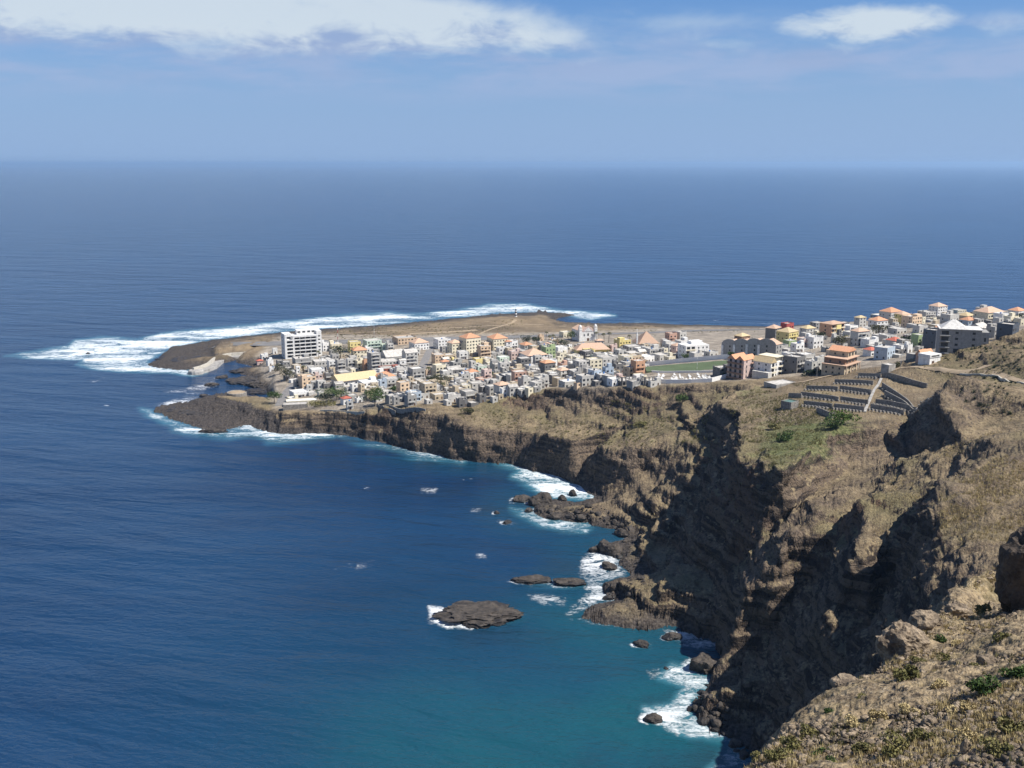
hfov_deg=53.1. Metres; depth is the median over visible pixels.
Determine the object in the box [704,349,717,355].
house
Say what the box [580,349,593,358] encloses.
house
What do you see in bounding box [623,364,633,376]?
house
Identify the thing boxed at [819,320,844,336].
apartment house
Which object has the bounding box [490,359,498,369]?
house
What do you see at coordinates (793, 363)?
house
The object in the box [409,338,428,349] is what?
house
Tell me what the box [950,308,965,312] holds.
house
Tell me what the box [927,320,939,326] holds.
house
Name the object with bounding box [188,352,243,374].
breakwater
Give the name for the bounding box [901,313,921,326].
house
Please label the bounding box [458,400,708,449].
slope scrub
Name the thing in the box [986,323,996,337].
house
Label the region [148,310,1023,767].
terrain
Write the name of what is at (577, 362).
house
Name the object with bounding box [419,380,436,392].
house
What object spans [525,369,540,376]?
house
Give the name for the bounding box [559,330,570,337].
house
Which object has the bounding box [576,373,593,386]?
house
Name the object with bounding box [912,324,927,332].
house
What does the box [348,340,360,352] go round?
house
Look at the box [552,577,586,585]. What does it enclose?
sea rock
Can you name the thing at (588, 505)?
boulder
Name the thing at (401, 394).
house
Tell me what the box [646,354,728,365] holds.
pitch wall
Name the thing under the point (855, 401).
pen row
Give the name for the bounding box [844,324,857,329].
house
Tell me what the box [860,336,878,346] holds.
house
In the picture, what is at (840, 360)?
villa
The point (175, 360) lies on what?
reef rock
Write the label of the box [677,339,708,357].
apartment block
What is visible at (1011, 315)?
house
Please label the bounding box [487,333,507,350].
house
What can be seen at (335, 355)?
house
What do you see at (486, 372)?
house
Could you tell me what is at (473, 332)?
plain scrub
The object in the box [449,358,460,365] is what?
house
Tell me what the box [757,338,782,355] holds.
terraced house
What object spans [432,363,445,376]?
house
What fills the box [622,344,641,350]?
house
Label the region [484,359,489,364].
house
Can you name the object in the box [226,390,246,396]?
fort platform
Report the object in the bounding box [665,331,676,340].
house
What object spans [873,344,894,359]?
house
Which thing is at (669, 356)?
house
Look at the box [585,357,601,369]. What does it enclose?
house
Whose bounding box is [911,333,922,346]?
house
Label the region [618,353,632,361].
house
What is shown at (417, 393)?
house
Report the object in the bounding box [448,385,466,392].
house
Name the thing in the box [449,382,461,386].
house
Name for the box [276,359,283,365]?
house
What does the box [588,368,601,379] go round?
house
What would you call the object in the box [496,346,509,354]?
house
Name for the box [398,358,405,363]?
house
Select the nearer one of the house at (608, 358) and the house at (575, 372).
the house at (575, 372)
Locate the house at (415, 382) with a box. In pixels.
[411,379,440,384]
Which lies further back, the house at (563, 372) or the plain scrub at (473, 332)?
the plain scrub at (473, 332)
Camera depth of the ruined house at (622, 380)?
642.64 m
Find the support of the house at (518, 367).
on the terrain at (796, 584)
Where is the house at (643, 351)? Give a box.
[636,349,646,353]
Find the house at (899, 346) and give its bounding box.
[893,343,905,352]
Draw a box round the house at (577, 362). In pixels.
[573,358,588,366]
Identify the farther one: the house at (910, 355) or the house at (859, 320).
the house at (859, 320)
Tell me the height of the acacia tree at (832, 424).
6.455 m
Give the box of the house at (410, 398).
[404,392,416,406]
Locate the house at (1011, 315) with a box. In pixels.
[1003,312,1018,321]
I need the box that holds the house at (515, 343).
[510,339,517,348]
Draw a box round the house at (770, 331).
[765,324,780,338]
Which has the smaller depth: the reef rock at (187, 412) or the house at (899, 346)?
the house at (899, 346)
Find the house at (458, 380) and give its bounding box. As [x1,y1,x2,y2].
[450,378,466,382]
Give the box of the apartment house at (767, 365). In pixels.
[752,353,783,377]
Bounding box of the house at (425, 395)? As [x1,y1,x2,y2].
[421,391,429,398]
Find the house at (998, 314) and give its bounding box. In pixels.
[993,312,1008,317]
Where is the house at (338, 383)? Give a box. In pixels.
[333,381,343,388]
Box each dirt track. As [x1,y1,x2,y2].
[335,324,730,333]
[409,330,477,333]
[477,319,516,335]
[967,364,992,369]
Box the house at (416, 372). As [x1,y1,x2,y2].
[408,366,425,379]
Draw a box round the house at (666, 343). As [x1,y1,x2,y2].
[662,340,677,351]
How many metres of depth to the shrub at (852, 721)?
64.87 m
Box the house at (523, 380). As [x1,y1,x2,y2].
[518,375,533,386]
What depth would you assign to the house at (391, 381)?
767.35 m
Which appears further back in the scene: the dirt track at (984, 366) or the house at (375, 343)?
the house at (375, 343)
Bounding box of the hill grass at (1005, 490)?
[871,414,1023,550]
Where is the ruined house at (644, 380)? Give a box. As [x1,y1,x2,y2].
[640,375,656,385]
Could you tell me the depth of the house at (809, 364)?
619.06 m
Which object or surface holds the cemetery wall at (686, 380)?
on the terrain at (796, 584)
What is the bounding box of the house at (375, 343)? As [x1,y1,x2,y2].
[363,338,381,351]
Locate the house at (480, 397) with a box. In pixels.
[476,392,485,402]
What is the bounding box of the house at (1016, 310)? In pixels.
[1008,307,1023,314]
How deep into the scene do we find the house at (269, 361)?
896.92 m
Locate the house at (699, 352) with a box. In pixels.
[689,349,702,357]
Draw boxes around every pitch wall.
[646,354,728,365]
[652,370,712,372]
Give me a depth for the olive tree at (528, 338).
958.73 m
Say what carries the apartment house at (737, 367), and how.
on the terrain at (796, 584)
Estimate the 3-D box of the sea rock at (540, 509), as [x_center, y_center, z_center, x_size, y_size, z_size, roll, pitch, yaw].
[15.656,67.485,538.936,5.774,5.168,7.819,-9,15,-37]
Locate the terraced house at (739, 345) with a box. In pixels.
[733,338,748,353]
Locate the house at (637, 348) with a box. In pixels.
[633,346,645,349]
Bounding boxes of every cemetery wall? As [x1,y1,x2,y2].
[660,378,711,382]
[712,374,726,381]
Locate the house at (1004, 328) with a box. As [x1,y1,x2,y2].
[996,321,1019,338]
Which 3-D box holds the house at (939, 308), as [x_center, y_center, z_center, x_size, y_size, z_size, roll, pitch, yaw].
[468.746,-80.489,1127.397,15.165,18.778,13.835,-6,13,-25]
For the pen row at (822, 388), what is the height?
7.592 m
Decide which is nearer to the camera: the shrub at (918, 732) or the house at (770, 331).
the shrub at (918, 732)
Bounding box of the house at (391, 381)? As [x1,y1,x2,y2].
[384,376,397,386]
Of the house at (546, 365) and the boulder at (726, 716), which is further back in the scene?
the house at (546, 365)
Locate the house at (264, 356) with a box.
[260,353,267,358]
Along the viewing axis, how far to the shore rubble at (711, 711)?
432.19 m
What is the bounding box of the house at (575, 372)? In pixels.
[571,367,581,378]
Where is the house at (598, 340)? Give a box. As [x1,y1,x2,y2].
[595,339,603,343]
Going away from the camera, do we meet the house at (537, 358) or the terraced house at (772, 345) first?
the terraced house at (772, 345)
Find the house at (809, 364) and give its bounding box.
[804,356,821,370]
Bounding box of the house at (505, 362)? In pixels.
[498,359,509,369]
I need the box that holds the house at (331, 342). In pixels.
[328,340,341,350]
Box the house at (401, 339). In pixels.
[392,334,416,344]
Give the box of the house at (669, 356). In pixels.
[664,352,675,359]
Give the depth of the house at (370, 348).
940.75 m
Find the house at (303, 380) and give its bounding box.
[297,374,315,388]
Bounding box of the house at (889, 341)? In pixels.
[885,337,899,345]
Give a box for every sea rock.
[198,429,227,432]
[204,382,219,386]
[215,375,227,378]
[431,600,523,628]
[502,520,511,524]
[510,574,551,584]
[513,494,529,502]
[525,507,532,512]
[528,492,551,506]
[537,507,543,513]
[547,512,562,519]
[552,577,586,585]
[557,495,566,500]
[568,489,576,496]
[588,545,598,552]
[598,539,622,556]
[601,561,616,570]
[614,528,627,537]
[633,639,648,648]
[643,713,662,723]
[662,632,682,640]
[689,652,718,674]
[715,639,721,654]
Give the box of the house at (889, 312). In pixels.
[879,307,900,319]
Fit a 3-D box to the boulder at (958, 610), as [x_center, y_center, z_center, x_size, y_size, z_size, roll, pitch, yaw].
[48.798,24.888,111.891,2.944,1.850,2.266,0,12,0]
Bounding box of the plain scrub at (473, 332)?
[262,319,758,343]
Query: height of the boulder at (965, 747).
1.314 m
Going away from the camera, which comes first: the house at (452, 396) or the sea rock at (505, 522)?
the sea rock at (505, 522)
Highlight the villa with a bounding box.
[821,345,860,374]
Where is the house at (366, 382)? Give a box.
[358,376,379,387]
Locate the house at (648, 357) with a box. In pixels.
[641,354,653,360]
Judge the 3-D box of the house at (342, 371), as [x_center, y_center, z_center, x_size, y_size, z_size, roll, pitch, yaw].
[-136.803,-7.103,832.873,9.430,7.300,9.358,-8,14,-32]
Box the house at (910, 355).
[906,352,915,359]
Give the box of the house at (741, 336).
[734,333,750,338]
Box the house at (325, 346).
[322,340,328,351]
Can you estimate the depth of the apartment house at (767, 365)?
623.40 m
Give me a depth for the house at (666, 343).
865.28 m
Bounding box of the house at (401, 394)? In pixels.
[392,392,403,401]
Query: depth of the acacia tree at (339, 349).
918.60 m
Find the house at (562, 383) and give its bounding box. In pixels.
[558,378,575,387]
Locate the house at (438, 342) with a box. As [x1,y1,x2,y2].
[433,337,450,348]
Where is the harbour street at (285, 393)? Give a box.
[275,383,292,405]
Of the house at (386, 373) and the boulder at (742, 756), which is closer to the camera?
the boulder at (742, 756)
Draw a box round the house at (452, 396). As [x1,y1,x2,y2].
[443,392,460,401]
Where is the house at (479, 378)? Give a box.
[475,377,487,380]
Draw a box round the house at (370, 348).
[365,345,372,351]
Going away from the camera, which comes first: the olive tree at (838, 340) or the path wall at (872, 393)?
the path wall at (872, 393)
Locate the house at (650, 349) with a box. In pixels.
[643,344,663,354]
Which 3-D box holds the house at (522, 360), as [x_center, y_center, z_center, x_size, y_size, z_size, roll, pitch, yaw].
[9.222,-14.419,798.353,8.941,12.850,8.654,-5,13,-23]
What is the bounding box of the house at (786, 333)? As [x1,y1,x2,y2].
[776,327,798,341]
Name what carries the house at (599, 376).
on the terrain at (796, 584)
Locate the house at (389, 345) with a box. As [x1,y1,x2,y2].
[386,340,393,349]
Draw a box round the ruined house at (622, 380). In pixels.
[617,375,632,385]
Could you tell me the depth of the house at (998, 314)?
789.85 m
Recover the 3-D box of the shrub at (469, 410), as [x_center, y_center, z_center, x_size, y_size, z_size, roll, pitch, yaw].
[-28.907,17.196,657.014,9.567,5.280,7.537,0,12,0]
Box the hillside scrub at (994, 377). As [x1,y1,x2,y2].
[942,337,1023,414]
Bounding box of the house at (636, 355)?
[630,353,641,358]
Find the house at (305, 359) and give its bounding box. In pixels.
[292,354,311,368]
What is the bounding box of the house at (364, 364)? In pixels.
[362,359,366,370]
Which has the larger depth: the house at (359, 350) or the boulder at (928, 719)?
the house at (359, 350)
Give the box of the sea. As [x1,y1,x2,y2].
[0,164,1023,767]
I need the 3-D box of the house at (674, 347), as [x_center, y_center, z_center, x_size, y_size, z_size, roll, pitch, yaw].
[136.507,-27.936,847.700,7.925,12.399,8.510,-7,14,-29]
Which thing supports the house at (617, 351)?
on the terrain at (796, 584)
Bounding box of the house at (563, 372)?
[556,367,569,377]
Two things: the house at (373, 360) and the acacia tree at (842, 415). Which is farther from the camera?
the house at (373, 360)
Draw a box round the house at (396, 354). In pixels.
[381,349,401,358]
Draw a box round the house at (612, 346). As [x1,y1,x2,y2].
[609,343,616,351]
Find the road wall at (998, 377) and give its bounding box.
[960,373,1023,383]
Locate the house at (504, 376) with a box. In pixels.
[499,372,510,381]
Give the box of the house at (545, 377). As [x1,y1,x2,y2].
[534,374,548,386]
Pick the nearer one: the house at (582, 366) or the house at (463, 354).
the house at (582, 366)
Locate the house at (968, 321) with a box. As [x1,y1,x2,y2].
[959,316,974,325]
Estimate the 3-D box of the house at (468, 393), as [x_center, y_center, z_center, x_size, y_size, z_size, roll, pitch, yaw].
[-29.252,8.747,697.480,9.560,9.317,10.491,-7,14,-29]
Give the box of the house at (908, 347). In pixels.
[904,341,912,352]
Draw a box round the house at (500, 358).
[496,355,508,360]
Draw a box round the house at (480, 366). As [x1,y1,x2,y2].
[474,364,486,370]
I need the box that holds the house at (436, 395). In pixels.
[430,391,446,399]
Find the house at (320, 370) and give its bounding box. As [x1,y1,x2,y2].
[309,366,324,374]
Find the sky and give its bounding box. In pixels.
[0,0,1023,163]
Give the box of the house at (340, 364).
[335,358,345,369]
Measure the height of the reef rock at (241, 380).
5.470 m
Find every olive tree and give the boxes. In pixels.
[266,391,282,402]
[273,363,284,373]
[279,368,295,380]
[309,397,335,406]
[432,374,453,382]
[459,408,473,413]
[520,335,530,341]
[531,337,540,343]
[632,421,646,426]
[801,369,820,376]
[832,335,848,345]
[868,324,887,332]
[900,334,910,340]
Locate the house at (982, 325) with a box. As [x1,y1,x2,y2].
[970,322,986,328]
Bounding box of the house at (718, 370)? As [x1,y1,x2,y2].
[712,363,726,375]
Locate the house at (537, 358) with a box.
[533,354,541,366]
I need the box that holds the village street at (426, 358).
[419,341,433,368]
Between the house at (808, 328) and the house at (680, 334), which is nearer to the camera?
the house at (808, 328)
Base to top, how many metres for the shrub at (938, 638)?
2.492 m
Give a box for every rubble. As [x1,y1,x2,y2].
[537,500,754,752]
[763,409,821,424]
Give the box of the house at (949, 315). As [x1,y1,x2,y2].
[940,310,958,323]
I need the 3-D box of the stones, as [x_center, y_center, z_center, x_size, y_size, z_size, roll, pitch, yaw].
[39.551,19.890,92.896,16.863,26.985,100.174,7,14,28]
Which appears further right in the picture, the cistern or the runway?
the cistern
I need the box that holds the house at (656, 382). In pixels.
[646,377,660,387]
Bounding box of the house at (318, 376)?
[313,372,322,379]
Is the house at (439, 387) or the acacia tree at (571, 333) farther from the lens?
the acacia tree at (571, 333)
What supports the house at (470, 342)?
on the terrain at (796, 584)
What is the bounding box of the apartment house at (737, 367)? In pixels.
[726,352,753,379]
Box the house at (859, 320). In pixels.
[854,315,865,326]
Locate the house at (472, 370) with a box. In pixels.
[464,368,478,372]
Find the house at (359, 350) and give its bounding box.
[351,346,366,354]
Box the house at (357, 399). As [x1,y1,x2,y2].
[354,396,362,402]
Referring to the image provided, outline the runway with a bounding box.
[209,329,764,348]
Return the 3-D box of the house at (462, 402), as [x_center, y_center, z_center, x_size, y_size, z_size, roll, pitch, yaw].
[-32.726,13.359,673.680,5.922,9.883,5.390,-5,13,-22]
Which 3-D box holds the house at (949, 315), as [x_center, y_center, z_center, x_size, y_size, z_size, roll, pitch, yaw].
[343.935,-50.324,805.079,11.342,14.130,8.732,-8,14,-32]
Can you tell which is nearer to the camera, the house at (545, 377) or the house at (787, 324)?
the house at (545, 377)
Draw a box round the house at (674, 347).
[671,343,677,352]
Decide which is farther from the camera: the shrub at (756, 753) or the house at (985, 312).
the house at (985, 312)
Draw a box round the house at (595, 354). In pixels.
[593,352,604,356]
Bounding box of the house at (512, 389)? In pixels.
[506,383,518,396]
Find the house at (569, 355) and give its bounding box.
[566,353,575,358]
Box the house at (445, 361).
[440,359,448,365]
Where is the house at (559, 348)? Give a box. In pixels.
[555,345,567,352]
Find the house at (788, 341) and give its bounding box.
[783,339,796,346]
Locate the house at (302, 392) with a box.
[289,388,308,396]
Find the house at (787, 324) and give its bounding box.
[781,322,793,328]
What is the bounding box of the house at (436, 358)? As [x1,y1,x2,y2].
[431,353,444,363]
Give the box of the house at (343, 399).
[340,396,351,404]
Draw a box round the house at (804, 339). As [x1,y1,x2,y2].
[796,337,807,346]
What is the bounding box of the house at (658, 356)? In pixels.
[652,352,667,360]
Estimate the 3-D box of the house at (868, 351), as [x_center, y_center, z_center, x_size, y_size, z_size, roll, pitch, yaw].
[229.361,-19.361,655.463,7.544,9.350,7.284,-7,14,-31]
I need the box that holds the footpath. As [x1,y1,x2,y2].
[794,374,836,382]
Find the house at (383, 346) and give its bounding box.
[381,342,385,351]
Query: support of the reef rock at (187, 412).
in the sea
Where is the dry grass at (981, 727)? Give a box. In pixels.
[744,565,1023,767]
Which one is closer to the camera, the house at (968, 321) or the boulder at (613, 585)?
the boulder at (613, 585)
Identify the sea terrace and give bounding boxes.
[283,401,307,410]
[286,398,317,403]
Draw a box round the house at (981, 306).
[975,304,986,309]
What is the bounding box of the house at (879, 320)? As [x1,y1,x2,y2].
[868,316,887,328]
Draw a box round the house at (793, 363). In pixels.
[783,353,805,372]
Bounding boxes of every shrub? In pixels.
[750,751,760,762]
[763,747,793,767]
[780,735,800,750]
[799,723,819,736]
[811,744,829,754]
[823,705,832,712]
[825,754,838,762]
[844,714,859,727]
[850,742,873,753]
[856,692,865,699]
[867,709,888,724]
[880,730,909,759]
[892,663,920,680]
[898,703,919,716]
[905,727,936,740]
[909,655,926,662]
[929,678,949,689]
[933,633,946,643]
[935,652,951,661]
[945,699,976,714]
[951,638,963,645]
[953,726,984,740]
[965,674,1001,694]
[967,661,979,666]
[974,603,991,615]
[977,735,1013,758]
[991,631,1011,643]
[994,714,1023,733]
[998,661,1023,678]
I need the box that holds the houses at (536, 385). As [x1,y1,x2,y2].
[278,311,1013,406]
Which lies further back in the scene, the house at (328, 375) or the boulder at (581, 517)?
the house at (328, 375)
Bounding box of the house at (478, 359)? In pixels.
[472,357,483,363]
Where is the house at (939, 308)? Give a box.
[928,302,947,315]
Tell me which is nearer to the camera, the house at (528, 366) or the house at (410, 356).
the house at (528, 366)
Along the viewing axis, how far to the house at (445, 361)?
846.43 m
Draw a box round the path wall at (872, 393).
[863,378,882,411]
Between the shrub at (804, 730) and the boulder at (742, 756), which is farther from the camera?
the boulder at (742, 756)
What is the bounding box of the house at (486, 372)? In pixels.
[481,368,491,377]
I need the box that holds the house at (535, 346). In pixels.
[528,344,539,349]
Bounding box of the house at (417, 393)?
[405,389,421,400]
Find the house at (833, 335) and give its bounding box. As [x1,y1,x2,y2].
[831,333,841,342]
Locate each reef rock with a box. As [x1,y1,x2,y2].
[171,356,199,361]
[178,409,207,415]
[225,376,257,384]
[228,367,253,373]
[244,380,265,387]
[245,388,266,394]
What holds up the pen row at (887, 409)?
on the terrain at (796, 584)
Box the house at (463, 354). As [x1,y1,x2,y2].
[457,350,467,359]
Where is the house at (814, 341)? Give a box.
[805,333,823,348]
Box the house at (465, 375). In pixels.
[458,371,469,379]
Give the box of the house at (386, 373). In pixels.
[375,371,395,378]
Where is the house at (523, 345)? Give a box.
[519,342,530,348]
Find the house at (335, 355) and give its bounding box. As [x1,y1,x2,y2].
[330,352,338,358]
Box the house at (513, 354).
[508,348,520,359]
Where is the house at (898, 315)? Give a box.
[894,311,909,323]
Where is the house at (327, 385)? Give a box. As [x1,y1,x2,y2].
[322,382,331,388]
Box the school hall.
[573,342,609,353]
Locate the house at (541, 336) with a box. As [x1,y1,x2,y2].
[538,334,543,340]
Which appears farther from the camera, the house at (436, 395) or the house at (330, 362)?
the house at (330, 362)
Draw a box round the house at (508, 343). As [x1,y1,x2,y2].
[504,340,511,346]
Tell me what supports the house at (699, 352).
on the terrain at (796, 584)
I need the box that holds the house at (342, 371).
[336,369,350,373]
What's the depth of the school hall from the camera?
864.34 m
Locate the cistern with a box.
[781,399,798,409]
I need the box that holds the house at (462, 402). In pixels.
[457,397,467,407]
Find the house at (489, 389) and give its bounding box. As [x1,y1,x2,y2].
[485,384,493,395]
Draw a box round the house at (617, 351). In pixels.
[613,348,625,354]
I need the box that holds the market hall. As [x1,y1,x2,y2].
[330,370,376,386]
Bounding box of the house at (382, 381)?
[378,378,386,387]
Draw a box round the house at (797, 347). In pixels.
[790,340,803,352]
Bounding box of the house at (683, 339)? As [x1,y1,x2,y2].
[675,337,690,342]
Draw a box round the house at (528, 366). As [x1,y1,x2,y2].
[524,364,537,368]
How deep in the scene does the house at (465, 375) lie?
769.07 m
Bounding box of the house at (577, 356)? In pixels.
[572,355,582,360]
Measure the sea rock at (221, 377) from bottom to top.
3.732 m
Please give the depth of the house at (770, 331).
896.67 m
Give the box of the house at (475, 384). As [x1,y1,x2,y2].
[468,380,485,389]
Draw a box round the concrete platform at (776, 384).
[764,379,793,388]
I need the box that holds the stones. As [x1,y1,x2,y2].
[745,564,1023,767]
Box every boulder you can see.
[565,513,572,518]
[576,514,585,521]
[585,503,592,507]
[602,595,612,599]
[609,581,618,590]
[616,553,622,558]
[625,590,631,597]
[627,525,634,530]
[637,575,644,580]
[692,704,700,712]
[698,705,704,712]
[698,716,707,725]
[711,718,722,727]
[711,727,719,732]
[712,709,719,716]
[718,701,723,708]
[722,713,729,720]
[726,730,732,738]
[728,742,736,748]
[729,737,743,747]
[739,749,749,757]
[739,754,746,759]
[829,673,857,687]
[875,620,929,661]
[907,609,942,630]
[922,715,937,726]
[945,602,972,618]
[960,738,970,753]
[976,653,998,664]
[994,527,1023,612]
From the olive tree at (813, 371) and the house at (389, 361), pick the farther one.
the house at (389, 361)
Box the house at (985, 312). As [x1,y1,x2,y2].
[973,306,1005,319]
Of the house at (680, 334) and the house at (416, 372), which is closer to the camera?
the house at (416, 372)
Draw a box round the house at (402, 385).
[396,380,409,392]
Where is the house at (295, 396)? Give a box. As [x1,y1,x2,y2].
[286,394,298,398]
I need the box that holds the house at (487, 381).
[484,378,493,384]
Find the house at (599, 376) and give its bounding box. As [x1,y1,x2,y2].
[596,372,608,379]
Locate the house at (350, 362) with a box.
[346,358,355,366]
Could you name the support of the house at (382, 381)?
on the terrain at (796, 584)
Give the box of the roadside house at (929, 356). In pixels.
[915,348,941,364]
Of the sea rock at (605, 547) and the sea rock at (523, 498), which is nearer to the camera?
the sea rock at (605, 547)
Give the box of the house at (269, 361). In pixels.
[266,357,273,365]
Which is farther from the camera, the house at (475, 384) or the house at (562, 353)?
the house at (562, 353)
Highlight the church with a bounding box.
[572,324,596,341]
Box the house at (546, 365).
[540,359,555,372]
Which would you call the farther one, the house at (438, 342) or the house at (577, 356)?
the house at (438, 342)
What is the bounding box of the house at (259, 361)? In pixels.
[256,359,262,364]
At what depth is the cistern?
516.57 m
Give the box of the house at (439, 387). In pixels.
[437,383,442,390]
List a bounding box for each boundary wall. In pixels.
[788,393,801,397]
[816,407,832,418]
[882,373,927,387]
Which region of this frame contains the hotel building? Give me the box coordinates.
[281,328,321,358]
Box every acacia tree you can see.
[314,393,333,399]
[316,386,348,399]
[329,345,355,358]
[359,391,385,406]
[365,385,382,395]
[551,337,569,344]
[564,330,576,339]
[675,393,688,403]
[768,423,780,429]
[776,429,794,441]
[822,417,844,428]
[825,410,861,424]
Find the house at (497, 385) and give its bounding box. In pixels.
[494,381,508,392]
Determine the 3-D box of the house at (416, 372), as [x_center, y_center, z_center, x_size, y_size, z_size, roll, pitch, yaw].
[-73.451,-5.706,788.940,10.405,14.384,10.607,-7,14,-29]
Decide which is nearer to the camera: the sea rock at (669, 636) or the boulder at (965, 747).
the boulder at (965, 747)
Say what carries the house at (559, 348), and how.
on the terrain at (796, 584)
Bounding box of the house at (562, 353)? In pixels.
[556,350,566,356]
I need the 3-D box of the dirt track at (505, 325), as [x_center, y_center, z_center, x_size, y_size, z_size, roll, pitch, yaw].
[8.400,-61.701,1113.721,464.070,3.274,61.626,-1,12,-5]
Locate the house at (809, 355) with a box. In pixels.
[796,351,814,359]
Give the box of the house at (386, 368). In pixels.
[378,364,397,371]
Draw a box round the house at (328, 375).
[324,369,333,380]
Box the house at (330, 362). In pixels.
[327,359,335,370]
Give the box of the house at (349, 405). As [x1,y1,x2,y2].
[346,400,353,410]
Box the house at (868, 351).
[863,347,873,355]
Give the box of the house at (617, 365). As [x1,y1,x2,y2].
[612,360,624,372]
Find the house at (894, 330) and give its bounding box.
[888,327,906,333]
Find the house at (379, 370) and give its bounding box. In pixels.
[375,368,383,372]
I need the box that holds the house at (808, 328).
[799,325,815,335]
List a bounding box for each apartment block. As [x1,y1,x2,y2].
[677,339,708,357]
[935,319,988,353]
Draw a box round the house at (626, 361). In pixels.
[620,357,630,364]
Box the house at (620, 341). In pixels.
[614,337,630,347]
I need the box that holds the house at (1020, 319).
[1014,315,1023,324]
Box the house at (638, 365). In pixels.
[631,357,645,373]
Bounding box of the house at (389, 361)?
[381,358,397,365]
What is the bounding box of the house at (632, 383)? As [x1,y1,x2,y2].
[627,378,642,391]
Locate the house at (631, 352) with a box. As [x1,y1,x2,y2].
[624,350,641,353]
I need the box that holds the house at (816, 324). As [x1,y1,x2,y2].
[810,321,820,329]
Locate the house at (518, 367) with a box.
[509,364,524,370]
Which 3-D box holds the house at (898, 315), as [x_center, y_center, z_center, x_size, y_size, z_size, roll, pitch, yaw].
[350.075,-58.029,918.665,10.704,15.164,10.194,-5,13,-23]
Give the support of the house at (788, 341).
on the terrain at (796, 584)
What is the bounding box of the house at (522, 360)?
[516,356,530,366]
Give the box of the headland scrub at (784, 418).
[727,381,835,466]
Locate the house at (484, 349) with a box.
[477,342,490,356]
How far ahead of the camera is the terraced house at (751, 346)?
722.88 m
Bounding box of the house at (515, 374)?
[511,369,525,381]
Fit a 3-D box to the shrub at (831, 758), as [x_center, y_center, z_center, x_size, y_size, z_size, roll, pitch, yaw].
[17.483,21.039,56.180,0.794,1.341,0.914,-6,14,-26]
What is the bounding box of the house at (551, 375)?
[547,373,559,383]
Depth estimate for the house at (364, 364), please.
853.42 m
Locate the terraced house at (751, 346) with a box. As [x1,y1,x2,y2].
[745,338,762,355]
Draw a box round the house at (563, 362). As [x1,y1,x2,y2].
[557,360,566,367]
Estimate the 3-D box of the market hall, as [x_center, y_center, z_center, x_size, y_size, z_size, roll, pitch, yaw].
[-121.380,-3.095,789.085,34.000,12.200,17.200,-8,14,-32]
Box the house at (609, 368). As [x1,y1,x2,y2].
[602,363,613,374]
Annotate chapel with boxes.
[632,329,658,344]
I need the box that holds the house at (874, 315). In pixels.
[870,313,878,317]
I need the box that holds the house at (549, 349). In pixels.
[541,344,555,357]
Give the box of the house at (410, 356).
[402,348,417,365]
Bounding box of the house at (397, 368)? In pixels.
[392,365,406,372]
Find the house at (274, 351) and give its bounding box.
[272,348,277,353]
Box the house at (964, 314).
[959,312,972,318]
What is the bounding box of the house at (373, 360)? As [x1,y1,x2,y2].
[367,351,380,370]
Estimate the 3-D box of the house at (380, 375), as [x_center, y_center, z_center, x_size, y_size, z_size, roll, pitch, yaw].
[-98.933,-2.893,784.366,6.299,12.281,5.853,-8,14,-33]
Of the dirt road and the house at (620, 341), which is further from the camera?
the house at (620, 341)
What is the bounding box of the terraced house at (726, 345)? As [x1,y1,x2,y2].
[721,339,736,354]
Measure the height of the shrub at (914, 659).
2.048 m
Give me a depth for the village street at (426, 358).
923.92 m
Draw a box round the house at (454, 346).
[447,339,461,355]
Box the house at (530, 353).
[519,348,547,363]
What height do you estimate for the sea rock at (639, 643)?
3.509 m
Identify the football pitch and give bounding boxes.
[645,360,727,372]
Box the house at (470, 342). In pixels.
[458,333,480,355]
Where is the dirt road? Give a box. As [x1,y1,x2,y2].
[893,366,1023,381]
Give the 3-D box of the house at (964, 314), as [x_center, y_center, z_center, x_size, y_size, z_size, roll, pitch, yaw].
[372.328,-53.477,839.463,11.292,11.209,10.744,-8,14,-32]
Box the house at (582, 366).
[578,364,591,372]
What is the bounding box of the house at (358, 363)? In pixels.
[355,358,362,369]
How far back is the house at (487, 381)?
734.23 m
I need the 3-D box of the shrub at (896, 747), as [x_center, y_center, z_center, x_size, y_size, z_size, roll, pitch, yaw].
[19.952,19.887,53.710,1.447,2.991,2.274,7,14,31]
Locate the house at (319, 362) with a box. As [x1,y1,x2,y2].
[312,359,326,367]
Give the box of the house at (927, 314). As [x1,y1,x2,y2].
[917,310,935,318]
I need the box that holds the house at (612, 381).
[607,377,620,386]
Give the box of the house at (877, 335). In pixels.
[872,333,896,336]
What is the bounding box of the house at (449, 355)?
[443,353,455,360]
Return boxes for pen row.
[801,392,838,401]
[801,400,832,409]
[804,385,837,391]
[832,403,864,412]
[833,379,873,385]
[838,385,871,394]
[838,396,868,405]
[855,373,880,378]
[868,404,903,415]
[873,399,913,413]
[878,382,941,417]
[881,390,928,417]
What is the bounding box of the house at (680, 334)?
[675,329,686,339]
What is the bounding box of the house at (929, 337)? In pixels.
[922,327,936,348]
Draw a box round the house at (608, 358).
[597,354,614,365]
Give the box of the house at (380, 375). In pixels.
[377,373,387,379]
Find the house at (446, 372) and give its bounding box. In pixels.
[440,369,452,375]
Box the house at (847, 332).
[842,330,850,335]
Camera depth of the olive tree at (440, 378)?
763.97 m
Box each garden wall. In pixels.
[320,410,364,414]
[377,403,395,415]
[389,405,425,413]
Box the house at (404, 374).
[399,370,409,378]
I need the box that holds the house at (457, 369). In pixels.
[444,365,461,374]
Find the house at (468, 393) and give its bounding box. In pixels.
[459,388,477,399]
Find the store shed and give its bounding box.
[881,363,895,372]
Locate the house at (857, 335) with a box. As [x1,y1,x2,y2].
[850,327,869,345]

